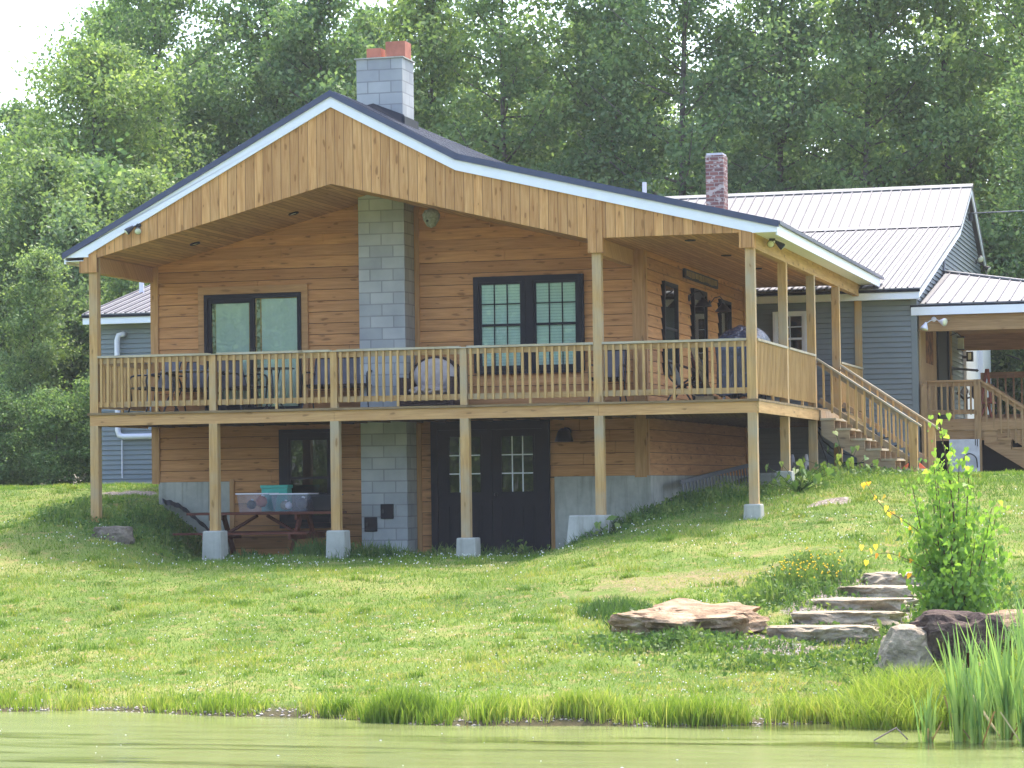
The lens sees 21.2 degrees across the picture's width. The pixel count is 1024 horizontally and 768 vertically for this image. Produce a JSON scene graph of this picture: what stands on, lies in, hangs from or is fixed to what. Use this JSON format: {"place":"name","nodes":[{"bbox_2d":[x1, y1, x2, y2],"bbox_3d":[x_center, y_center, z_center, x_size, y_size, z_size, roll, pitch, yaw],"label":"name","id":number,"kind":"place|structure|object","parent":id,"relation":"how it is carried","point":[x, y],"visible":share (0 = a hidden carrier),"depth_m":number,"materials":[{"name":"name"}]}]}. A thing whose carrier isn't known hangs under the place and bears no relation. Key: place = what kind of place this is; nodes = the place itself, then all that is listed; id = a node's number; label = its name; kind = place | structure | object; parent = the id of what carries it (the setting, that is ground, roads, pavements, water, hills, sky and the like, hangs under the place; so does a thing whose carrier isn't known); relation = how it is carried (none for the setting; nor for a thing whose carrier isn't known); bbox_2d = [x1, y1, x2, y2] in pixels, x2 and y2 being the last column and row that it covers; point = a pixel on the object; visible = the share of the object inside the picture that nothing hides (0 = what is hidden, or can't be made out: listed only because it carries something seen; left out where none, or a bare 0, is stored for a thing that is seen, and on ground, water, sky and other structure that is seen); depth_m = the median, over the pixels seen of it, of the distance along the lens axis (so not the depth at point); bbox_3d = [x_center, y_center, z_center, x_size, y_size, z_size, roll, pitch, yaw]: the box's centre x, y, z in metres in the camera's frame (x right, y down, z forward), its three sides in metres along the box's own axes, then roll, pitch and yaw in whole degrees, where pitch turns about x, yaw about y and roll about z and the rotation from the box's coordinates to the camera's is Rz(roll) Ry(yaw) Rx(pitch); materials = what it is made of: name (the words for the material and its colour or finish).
{"place":"outdoors","nodes":[
{"label":"outdoors","id":0,"kind":"place"},
{"bbox_2d":[0,0,1012,484],"label":"sky","id":1,"kind":"structure","parent":0,"point":[27,14],"materials":[{"name":"white"}]},
{"bbox_2d":[0,469,1023,728],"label":"ground","id":2,"kind":"structure","parent":0,"point":[710,572],"depth_m":35.48,"materials":[{"name":"plant"}]},
{"bbox_2d":[0,135,36,383],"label":"young tree","id":3,"kind":"object","parent":2,"relation":"on","point":[4,260],"visible":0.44,"depth_m":68.07,"materials":[{"name":"green plant"}]},
{"bbox_2d":[0,368,52,485],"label":"bush","id":4,"kind":"object","parent":2,"relation":"on","point":[13,419],"visible":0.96,"depth_m":61.73,"materials":[{"name":"green plant"}]},
{"bbox_2d":[0,99,52,485],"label":"tree","id":5,"kind":"object","parent":2,"relation":"on","point":[4,110],"visible":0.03,"depth_m":82.44,"materials":[{"name":"green plant"}]},
{"bbox_2d":[0,233,87,484],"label":"young tree","id":6,"kind":"object","parent":2,"relation":"on","point":[36,266],"visible":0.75,"depth_m":63.52,"materials":[{"name":"green plant"}]},
{"bbox_2d":[0,232,87,486],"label":"young tree","id":7,"kind":"object","parent":2,"relation":"on","point":[17,278],"visible":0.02,"depth_m":70.22,"materials":[{"name":"green plant"}]},
{"bbox_2d":[2,381,89,485],"bbox_3d":[-10.341,1.262,61.705,2.678,2.670,2.609,0,-2,-21],"label":"bush","id":8,"kind":"object","parent":2,"relation":"on","point":[43,459],"visible":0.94,"depth_m":61.49,"materials":[{"name":"green plant"}]},
{"bbox_2d":[0,193,117,482],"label":"young tree","id":9,"kind":"object","parent":2,"relation":"on","point":[70,227],"visible":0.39,"depth_m":66.22,"materials":[{"name":"green plant"}]},
{"bbox_2d":[0,138,122,484],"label":"young tree","id":10,"kind":"object","parent":2,"relation":"on","point":[45,167],"visible":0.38,"depth_m":68.79,"materials":[{"name":"green plant"}]},
{"bbox_2d":[59,366,103,483],"bbox_3d":[-9.012,1.045,62.270,3.106,3.178,3.188,1,-3,-38],"label":"bush","id":11,"kind":"object","parent":2,"relation":"on","point":[86,408],"visible":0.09,"depth_m":61.75,"materials":[{"name":"green plant"}]},
{"bbox_2d":[0,107,185,484],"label":"tree","id":12,"kind":"object","parent":2,"relation":"on","point":[105,177],"visible":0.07,"depth_m":70.67,"materials":[{"name":"green plant"}]},
{"bbox_2d":[72,276,149,449],"bbox_3d":[-8.922,-0.460,64.557,3.189,6.347,3.519,1,-3,-37],"label":"young tree","id":13,"kind":"object","parent":2,"relation":"on","point":[126,286],"visible":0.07,"depth_m":64.23,"materials":[{"name":"green plant"}]},
{"bbox_2d":[92,526,134,543],"bbox_3d":[-6.350,2.485,43.442,0.694,0.464,0.511,-1,-2,4],"label":"boulder","id":14,"kind":"object","parent":2,"relation":"on","point":[123,534],"visible":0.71,"depth_m":43.25,"materials":[{"name":"stone"}]},
{"bbox_2d":[16,0,211,170],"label":"tree","id":15,"kind":"object","parent":2,"relation":"on","point":[97,24],"visible":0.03,"depth_m":83.39,"materials":[{"name":"green plant"}]},
{"bbox_2d":[0,12,238,247],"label":"tree","id":16,"kind":"object","parent":2,"relation":"on","point":[94,73],"visible":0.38,"depth_m":75.21,"materials":[{"name":"green plant"}]},
{"bbox_2d":[85,161,183,284],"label":"young tree","id":17,"kind":"object","parent":2,"relation":"on","point":[143,187],"visible":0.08,"depth_m":68.27,"materials":[{"name":"green plant"}]},
{"bbox_2d":[41,0,277,180],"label":"tree","id":18,"kind":"object","parent":2,"relation":"on","point":[163,29],"visible":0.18,"depth_m":79.41,"materials":[{"name":"green plant"}]},
{"bbox_2d":[149,52,245,178],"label":"tree","id":19,"kind":"object","parent":2,"relation":"on","point":[180,134],"visible":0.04,"depth_m":85.94,"materials":[{"name":"green plant"}]},
{"bbox_2d":[164,34,254,158],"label":"tree","id":20,"kind":"object","parent":2,"relation":"on","point":[213,55],"visible":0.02,"depth_m":97.78,"materials":[{"name":"green plant"}]},
{"bbox_2d":[173,511,346,553],"bbox_3d":[-4.085,2.529,45.239,2.600,0.816,1.715,-1,-2,15],"label":"picnic table","id":21,"kind":"object","parent":2,"relation":"on","point":[297,533],"visible":0.7,"depth_m":45.06,"materials":[{"name":"brown wood"}]},
{"bbox_2d":[260,485,292,511],"bbox_3d":[-3.930,1.907,45.599,0.490,0.440,0.260,-1,-2,15],"label":"teal box","id":22,"kind":"object","parent":21,"relation":"on","point":[274,502],"visible":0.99,"depth_m":45.49,"materials":[{"name":"plastic"}]},
{"bbox_2d":[310,494,342,510],"bbox_3d":[-3.050,1.950,44.939,0.400,0.280,0.540,-1,-2,15],"label":"black crate","id":23,"kind":"object","parent":21,"relation":"on","point":[321,502],"visible":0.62,"depth_m":44.71,"materials":[{"name":"plastic"}]},
{"bbox_2d":[165,0,356,165],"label":"tree","id":24,"kind":"object","parent":2,"relation":"on","point":[270,98],"visible":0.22,"depth_m":80.14,"materials":[{"name":"green plant"}]},
{"bbox_2d":[288,534,325,556],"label":"grass clump","id":25,"kind":"object","parent":2,"relation":"on","point":[305,547],"visible":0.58,"depth_m":43.72,"materials":[{"name":"plant"}]},
{"bbox_2d":[209,0,417,147],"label":"tree","id":26,"kind":"object","parent":2,"relation":"on","point":[328,62],"visible":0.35,"depth_m":77.95,"materials":[{"name":"green plant"}]},
{"bbox_2d":[315,691,367,717],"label":"grass clump","id":27,"kind":"object","parent":2,"relation":"on","point":[339,704],"visible":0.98,"depth_m":28.64,"materials":[{"name":"plant"}]},
{"bbox_2d":[331,2,429,99],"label":"tree","id":28,"kind":"object","parent":2,"relation":"on","point":[379,43],"visible":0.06,"depth_m":88.76,"materials":[{"name":"green plant"}]},
{"bbox_2d":[355,682,440,722],"bbox_3d":[-1.175,3.264,28.053,0.936,0.496,0.484,-1,-2,15],"label":"grass clump","id":29,"kind":"object","parent":2,"relation":"on","point":[373,716],"visible":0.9,"depth_m":27.98,"materials":[{"name":"plant"}]},
{"bbox_2d":[354,0,544,160],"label":"tree","id":30,"kind":"object","parent":2,"relation":"on","point":[425,117],"visible":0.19,"depth_m":78.84,"materials":[{"name":"green plant"}]},
{"bbox_2d":[0,706,938,725],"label":"shore pebbles","id":31,"kind":"object","parent":2,"relation":"on","point":[117,708],"visible":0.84,"depth_m":28.90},
{"bbox_2d":[0,598,994,703],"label":"clover flowers","id":32,"kind":"object","parent":2,"relation":"on","point":[397,654],"visible":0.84,"depth_m":31.32,"materials":[{"name":"plant"}]},
{"bbox_2d":[62,41,939,560],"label":"wooden house","id":33,"kind":"structure","parent":2,"relation":"on","point":[300,241],"depth_m":45.27,"materials":[{"name":"wood"}]},
{"bbox_2d":[128,362,181,411],"bbox_3d":[-5.981,0.050,45.750,0.736,0.922,0.642,1,-3,-37],"label":"patio chair","id":34,"kind":"object","parent":33,"relation":"on","point":[166,378],"visible":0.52,"depth_m":45.79,"materials":[{"name":"fabric"}]},
{"bbox_2d":[174,362,219,410],"bbox_3d":[-5.342,0.066,46.418,0.642,0.922,0.736,-1,-2,11],"label":"patio chair","id":35,"kind":"object","parent":33,"relation":"on","point":[194,379],"visible":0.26,"depth_m":46.66,"materials":[{"name":"black metal"}]},
{"bbox_2d":[217,360,268,409],"bbox_3d":[-4.557,0.039,45.968,0.736,0.922,0.642,-3,-3,43],"label":"patio chair","id":36,"kind":"object","parent":33,"relation":"on","point":[231,377],"visible":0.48,"depth_m":46.08,"materials":[{"name":"black metal"}]},
{"bbox_2d":[204,292,301,410],"bbox_3d":[-4.411,-0.533,46.536,1.751,2.010,0.115,-1,-2,15],"label":"sliding door","id":37,"kind":"structure","parent":33,"relation":"in","point":[281,317],"depth_m":46.52,"materials":[{"name":"clear glass"}]},
{"bbox_2d":[283,432,330,522],"bbox_3d":[-3.430,1.586,46.172,0.900,1.520,0.085,-1,-2,15],"label":"window","id":38,"kind":"structure","parent":33,"relation":"in","point":[306,456],"depth_m":46.20,"materials":[{"name":"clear glass"}]},
{"bbox_2d":[301,357,371,408],"bbox_3d":[-2.855,0.003,45.642,1.214,0.922,0.736,-1,-2,15],"label":"patio loveseat","id":39,"kind":"object","parent":33,"relation":"on","point":[322,369],"visible":0.41,"depth_m":45.91,"materials":[{"name":"fabric"}]},
{"bbox_2d":[399,356,459,405],"bbox_3d":[-1.341,-0.042,45.037,1.000,0.870,0.769,-1,-2,15],"label":"round wicker chair","id":40,"kind":"object","parent":33,"relation":"on","point":[430,392],"visible":0.54,"depth_m":45.04,"materials":[{"name":"wicker"}]},
{"bbox_2d":[422,208,439,227],"bbox_3d":[-1.331,-2.730,45.006,0.298,0.320,0.298,-1,-2,15],"label":"paper wasp nest","id":41,"kind":"object","parent":33,"relation":"hanging from","point":[431,216],"visible":1,"depth_m":44.91,"materials":[{"name":"grey paper"}]},
{"bbox_2d":[438,430,492,552],"bbox_3d":[-0.775,1.827,45.488,0.926,2.115,0.059,-1,-2,15],"label":"door","id":42,"kind":"structure","parent":33,"relation":"in","point":[449,478],"depth_m":45.49,"materials":[{"name":"black paint"}]},
{"bbox_2d":[475,278,525,371],"bbox_3d":[-0.182,-0.978,45.374,0.855,1.535,0.085,-1,-2,15],"label":"window","id":43,"kind":"structure","parent":33,"relation":"in","point":[499,303],"depth_m":45.38,"materials":[{"name":"clear glass"}]},
{"bbox_2d":[492,429,543,552],"bbox_3d":[0.092,1.805,45.223,0.872,2.115,0.120,-1,-2,15],"label":"door","id":44,"kind":"structure","parent":33,"relation":"in","point":[517,480],"depth_m":45.25,"materials":[{"name":"black paint"}]},
{"bbox_2d":[530,276,580,370],"bbox_3d":[0.728,-1.000,45.128,0.860,1.535,0.085,-1,-2,15],"label":"window","id":45,"kind":"structure","parent":33,"relation":"in","point":[555,302],"depth_m":45.14,"materials":[{"name":"clear glass"}]},
{"bbox_2d":[588,350,626,401],"bbox_3d":[1.556,-0.107,44.347,0.557,0.922,0.736,-1,-2,12],"label":"patio chair","id":46,"kind":"object","parent":33,"relation":"on","point":[617,362],"visible":0.46,"depth_m":44.57,"materials":[{"name":"fabric"}]},
{"bbox_2d":[660,281,679,375],"bbox_3d":[2.709,-0.940,46.696,0.085,1.580,1.150,-1,-2,15],"label":"window","id":47,"kind":"structure","parent":33,"relation":"in","point":[670,296],"depth_m":46.71,"materials":[{"name":"black glass"}]},
{"bbox_2d":[667,359,701,399],"bbox_3d":[2.777,-0.037,43.931,0.551,0.716,0.485,-1,-2,15],"label":"folding chair","id":48,"kind":"object","parent":33,"relation":"on","point":[678,378],"visible":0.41,"depth_m":43.78,"materials":[{"name":"black metal"}]},
{"bbox_2d":[690,288,708,399],"bbox_3d":[3.381,-0.603,49.114,0.105,2.170,1.230,-1,-2,15],"label":"side door","id":49,"kind":"structure","parent":33,"relation":"in","point":[699,315],"depth_m":49.06,"materials":[{"name":"black glass"}]},
{"bbox_2d":[683,268,717,288],"bbox_3d":[3.422,-1.900,49.365,0.062,0.160,3.050,-1,-2,15],"label":"door sign","id":50,"kind":"object","parent":33,"relation":"attached to","point":[699,278],"visible":1,"depth_m":49.14,"materials":[{"name":"black wood"}]},
{"bbox_2d":[717,299,731,336],"bbox_3d":[4.028,-0.780,51.563,0.085,1.590,1.080,-1,-2,15],"label":"window","id":51,"kind":"structure","parent":33,"relation":"in","point":[725,318],"depth_m":51.58,"materials":[{"name":"black glass"}]},
{"bbox_2d":[715,325,770,399],"bbox_3d":[3.727,-0.321,43.761,0.710,1.228,1.755,-1,-2,15],"label":"covered grill","id":52,"kind":"object","parent":33,"relation":"on","point":[738,331],"visible":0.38,"depth_m":42.99,"materials":[{"name":"grey fabric"}]},
{"bbox_2d":[401,0,604,181],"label":"tree","id":53,"kind":"object","parent":2,"relation":"on","point":[514,66],"visible":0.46,"depth_m":77.16,"materials":[{"name":"green plant"}]},
{"bbox_2d":[0,679,1020,729],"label":"shore grass","id":54,"kind":"structure","parent":2,"relation":"on","point":[792,710],"depth_m":27.73,"materials":[{"name":"plant"}]},
{"bbox_2d":[0,488,1021,628],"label":"clover flowers","id":55,"kind":"object","parent":2,"relation":"on","point":[475,552],"visible":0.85,"depth_m":40.30,"materials":[{"name":"plant"}]},
{"bbox_2d":[0,461,1023,696],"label":"ground cover","id":56,"kind":"object","parent":2,"relation":"on","point":[749,640],"visible":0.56,"depth_m":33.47,"materials":[{"name":"plant"}]},
{"bbox_2d":[476,51,583,165],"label":"tree","id":57,"kind":"object","parent":2,"relation":"on","point":[538,153],"visible":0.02,"depth_m":84.94,"materials":[{"name":"green plant"}]},
{"bbox_2d":[81,153,1023,483],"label":"gray house","id":58,"kind":"structure","parent":2,"relation":"on","point":[921,249],"depth_m":56.09,"materials":[{"name":"plastic"}]},
{"bbox_2d":[773,311,806,351],"bbox_3d":[5.481,-0.890,53.813,0.670,1.080,0.085,-1,-2,15],"label":"window","id":59,"kind":"structure","parent":58,"relation":"in","point":[797,322],"depth_m":53.80,"materials":[{"name":"white glass"}]},
{"bbox_2d":[936,331,950,418],"bbox_3d":[9.011,-0.198,57.117,0.070,2.050,2.140,-1,-2,15],"label":"porch door","id":60,"kind":"structure","parent":58,"relation":"in","point":[942,337],"depth_m":57.15,"materials":[{"name":"black paint"}]},
{"bbox_2d":[541,686,616,717],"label":"grass clump","id":61,"kind":"object","parent":2,"relation":"on","point":[578,699],"visible":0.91,"depth_m":27.55,"materials":[{"name":"plant"}]},
{"bbox_2d":[508,7,703,189],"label":"tree","id":62,"kind":"object","parent":2,"relation":"on","point":[556,145],"depth_m":84.20,"materials":[{"name":"green plant"}]},
{"bbox_2d":[572,592,652,620],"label":"grass clump","id":63,"kind":"object","parent":2,"relation":"on","point":[605,607],"visible":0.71,"depth_m":33.46,"materials":[{"name":"plant"}]},
{"bbox_2d":[515,0,733,193],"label":"tree","id":64,"kind":"object","parent":2,"relation":"on","point":[572,33],"visible":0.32,"depth_m":77.78,"materials":[{"name":"green plant"}]},
{"bbox_2d":[526,0,821,195],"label":"tree","id":65,"kind":"object","parent":2,"relation":"on","point":[686,11],"visible":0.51,"depth_m":75.73,"materials":[{"name":"green plant"}]},
{"bbox_2d":[607,598,769,635],"bbox_3d":[2.103,2.965,32.091,1.978,0.738,1.458,-2,5,21],"label":"boulder","id":66,"kind":"object","parent":2,"relation":"on","point":[725,617],"visible":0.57,"depth_m":31.69,"materials":[{"name":"stone"}]},
{"bbox_2d":[650,87,764,193],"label":"tree","id":67,"kind":"object","parent":2,"relation":"on","point":[697,132],"depth_m":85.12,"materials":[{"name":"green plant"}]},
{"bbox_2d":[680,464,748,495],"bbox_3d":[3.648,1.768,48.531,0.066,0.730,6.303,-1,-2,15],"label":"ladder","id":68,"kind":"object","parent":2,"relation":"on","point":[707,475],"visible":0.61,"depth_m":48.59,"materials":[{"name":"metal"}]},
{"bbox_2d":[692,63,828,190],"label":"tree","id":69,"kind":"object","parent":2,"relation":"on","point":[757,94],"visible":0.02,"depth_m":83.37,"materials":[{"name":"green plant"}]},
{"bbox_2d":[661,0,884,195],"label":"tree","id":70,"kind":"object","parent":2,"relation":"on","point":[803,24],"visible":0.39,"depth_m":76.48,"materials":[{"name":"green plant"}]},
{"bbox_2d":[763,459,837,491],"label":"broad leaf plant","id":71,"kind":"object","parent":2,"relation":"on","point":[802,484],"visible":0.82,"depth_m":43.63,"materials":[{"name":"plant"}]},
{"bbox_2d":[764,625,880,643],"bbox_3d":[3.586,2.957,31.458,1.414,0.361,0.637,-1,-2,15],"label":"stone step","id":72,"kind":"object","parent":2,"relation":"on","point":[824,632],"visible":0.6,"depth_m":31.19,"materials":[{"name":"stone"}]},
{"bbox_2d":[803,431,878,473],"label":"broad leaf plant","id":73,"kind":"object","parent":2,"relation":"on","point":[849,462],"visible":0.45,"depth_m":46.35,"materials":[{"name":"plant"}]},
{"bbox_2d":[768,12,920,173],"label":"tree","id":74,"kind":"object","parent":2,"relation":"on","point":[879,152],"visible":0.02,"depth_m":81.92,"materials":[{"name":"green plant"}]},
{"bbox_2d":[791,610,905,625],"bbox_3d":[3.977,2.850,32.290,1.353,0.333,0.630,-1,-2,8],"label":"stone step","id":75,"kind":"object","parent":2,"relation":"on","point":[847,617],"visible":0.59,"depth_m":32.06,"materials":[{"name":"stone"}]},
{"bbox_2d":[805,597,918,611],"bbox_3d":[4.230,2.762,33.151,1.411,0.336,0.662,-2,-2,22],"label":"stone step","id":76,"kind":"object","parent":2,"relation":"on","point":[876,604],"visible":0.5,"depth_m":32.89,"materials":[{"name":"stone"}]},
{"bbox_2d":[737,0,1015,225],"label":"tree","id":77,"kind":"object","parent":2,"relation":"on","point":[883,12],"visible":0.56,"depth_m":74.47,"materials":[{"name":"green plant"}]},
{"bbox_2d":[837,585,924,598],"bbox_3d":[4.577,2.686,33.982,1.197,0.363,0.646,-1,-2,15],"label":"stone step","id":78,"kind":"object","parent":2,"relation":"on","point":[890,591],"visible":0.46,"depth_m":33.74,"materials":[{"name":"stone"}]},
{"bbox_2d":[860,572,924,584],"bbox_3d":[4.900,2.591,34.949,0.988,0.375,0.633,-1,-2,8],"label":"stone step","id":79,"kind":"object","parent":2,"relation":"on","point":[884,578],"visible":0.27,"depth_m":34.71,"materials":[{"name":"stone"}]},
{"bbox_2d":[810,656,991,729],"bbox_3d":[3.925,3.056,27.078,1.942,0.696,1.962,1,-3,-43],"label":"grass clump","id":80,"kind":"object","parent":2,"relation":"on","point":[899,713],"visible":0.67,"depth_m":26.82,"materials":[{"name":"plant"}]},
{"bbox_2d":[874,624,932,672],"bbox_3d":[4.226,3.000,29.205,0.659,0.849,0.595,0,4,-14],"label":"boulder","id":81,"kind":"object","parent":2,"relation":"on","point":[900,644],"visible":0.51,"depth_m":28.98,"materials":[{"name":"stone"}]},
{"bbox_2d":[817,0,1023,243],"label":"tree","id":82,"kind":"object","parent":2,"relation":"on","point":[939,7],"visible":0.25,"depth_m":74.92,"materials":[{"name":"green plant"}]},
{"bbox_2d":[859,413,1016,616],"bbox_3d":[4.830,1.676,31.018,1.740,2.706,1.911,-1,-2,15],"label":"young tree","id":83,"kind":"object","parent":2,"relation":"on","point":[950,580],"visible":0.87,"depth_m":30.89,"materials":[{"name":"green plant"}]},
{"bbox_2d":[909,609,1010,670],"bbox_3d":[4.833,2.962,29.360,1.281,1.083,0.873,-1,-2,-2],"label":"boulder","id":84,"kind":"object","parent":2,"relation":"on","point":[946,620],"visible":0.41,"depth_m":29.07,"materials":[{"name":"stone"}]},
{"bbox_2d":[909,46,1018,249],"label":"tree","id":85,"kind":"object","parent":2,"relation":"on","point":[940,178],"visible":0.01,"depth_m":82.34,"materials":[{"name":"green plant"}]},
{"bbox_2d":[949,439,979,471],"bbox_3d":[8.760,1.431,52.878,0.580,0.720,0.163,-1,-2,15],"label":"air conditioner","id":86,"kind":"object","parent":2,"relation":"on","point":[973,454],"visible":0.59,"depth_m":52.89,"materials":[{"name":"paint"}]},
{"bbox_2d":[937,620,992,717],"bbox_3d":[4.458,2.807,26.448,0.564,1.025,0.589,0,-2,-9],"label":"cattail clump","id":87,"kind":"object","parent":2,"relation":"on","point":[958,660],"visible":0.28,"depth_m":26.47,"materials":[{"name":"green plant"}]},
{"bbox_2d":[908,0,1023,383],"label":"tree","id":88,"kind":"object","parent":2,"relation":"on","point":[995,50],"visible":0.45,"depth_m":72.88,"materials":[{"name":"green plant"}]},
{"bbox_2d":[921,645,1023,731],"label":"grass clump","id":89,"kind":"object","parent":2,"relation":"on","point":[1016,658],"visible":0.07,"depth_m":26.79,"materials":[{"name":"plant"}]},
{"bbox_2d":[935,23,1023,397],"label":"tree","id":90,"kind":"object","parent":2,"relation":"on","point":[1019,162],"visible":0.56,"depth_m":68.30,"materials":[{"name":"green plant"}]},
{"bbox_2d":[955,0,1023,274],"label":"tree","id":91,"kind":"object","parent":2,"relation":"on","point":[1004,27],"visible":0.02,"depth_m":81.54,"materials":[{"name":"green plant"}]},
{"bbox_2d":[958,612,1022,732],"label":"cattail clump","id":92,"kind":"object","parent":2,"relation":"on","point":[988,695],"visible":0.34,"depth_m":26.06,"materials":[{"name":"green plant"}]},
{"bbox_2d":[976,176,1023,414],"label":"tree","id":93,"kind":"object","parent":2,"relation":"on","point":[990,241],"visible":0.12,"depth_m":70.54,"materials":[{"name":"green plant"}]},
{"bbox_2d":[988,585,1023,666],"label":"cattail clump","id":94,"kind":"object","parent":2,"relation":"on","point":[1021,618],"visible":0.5,"depth_m":27.07,"materials":[{"name":"green plant"}]},
{"bbox_2d":[988,609,1023,630],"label":"boulder","id":95,"kind":"object","parent":2,"relation":"on","point":[1006,616],"visible":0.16,"depth_m":29.76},
{"bbox_2d":[0,710,1023,767],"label":"pond water","id":96,"kind":"structure","parent":0,"point":[62,739],"depth_m":25.34,"materials":[{"name":"liquid"}]},
{"bbox_2d":[643,693,754,725],"bbox_3d":[1.865,3.246,27.286,1.157,0.370,0.418,-1,-2,15],"label":"grass clump","id":97,"kind":"object","parent":96,"relation":"in","point":[747,718],"visible":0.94,"depth_m":27.18,"materials":[{"name":"plant"}]},
{"bbox_2d":[909,683,944,742],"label":"cattail clump","id":98,"kind":"object","parent":96,"relation":"in","point":[929,733],"visible":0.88,"depth_m":25.09,"materials":[{"name":"green plant"}]},
{"bbox_2d":[925,630,994,741],"bbox_3d":[4.143,2.815,25.163,0.502,1.089,0.518,1,-3,-42],"label":"cattail clump","id":99,"kind":"object","parent":96,"relation":"in","point":[959,715],"visible":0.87,"depth_m":25.13,"materials":[{"name":"green plant"}]},
{"bbox_2d":[962,657,1000,743],"bbox_3d":[4.321,2.921,24.864,0.270,0.849,0.646,0,-2,-24],"label":"cattail clump","id":100,"kind":"object","parent":96,"relation":"in","point":[976,728],"visible":0.88,"depth_m":24.92,"materials":[{"name":"green plant"}]},
{"bbox_2d":[963,619,1023,738],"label":"cattail clump","id":101,"kind":"object","parent":96,"relation":"in","point":[1004,696],"visible":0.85,"depth_m":25.33,"materials":[{"name":"green plant"}]},
{"bbox_2d":[1000,666,1023,743],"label":"cattail clump","id":102,"kind":"object","parent":96,"relation":"in","point":[1020,737],"visible":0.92,"depth_m":24.80,"materials":[{"name":"green plant"}]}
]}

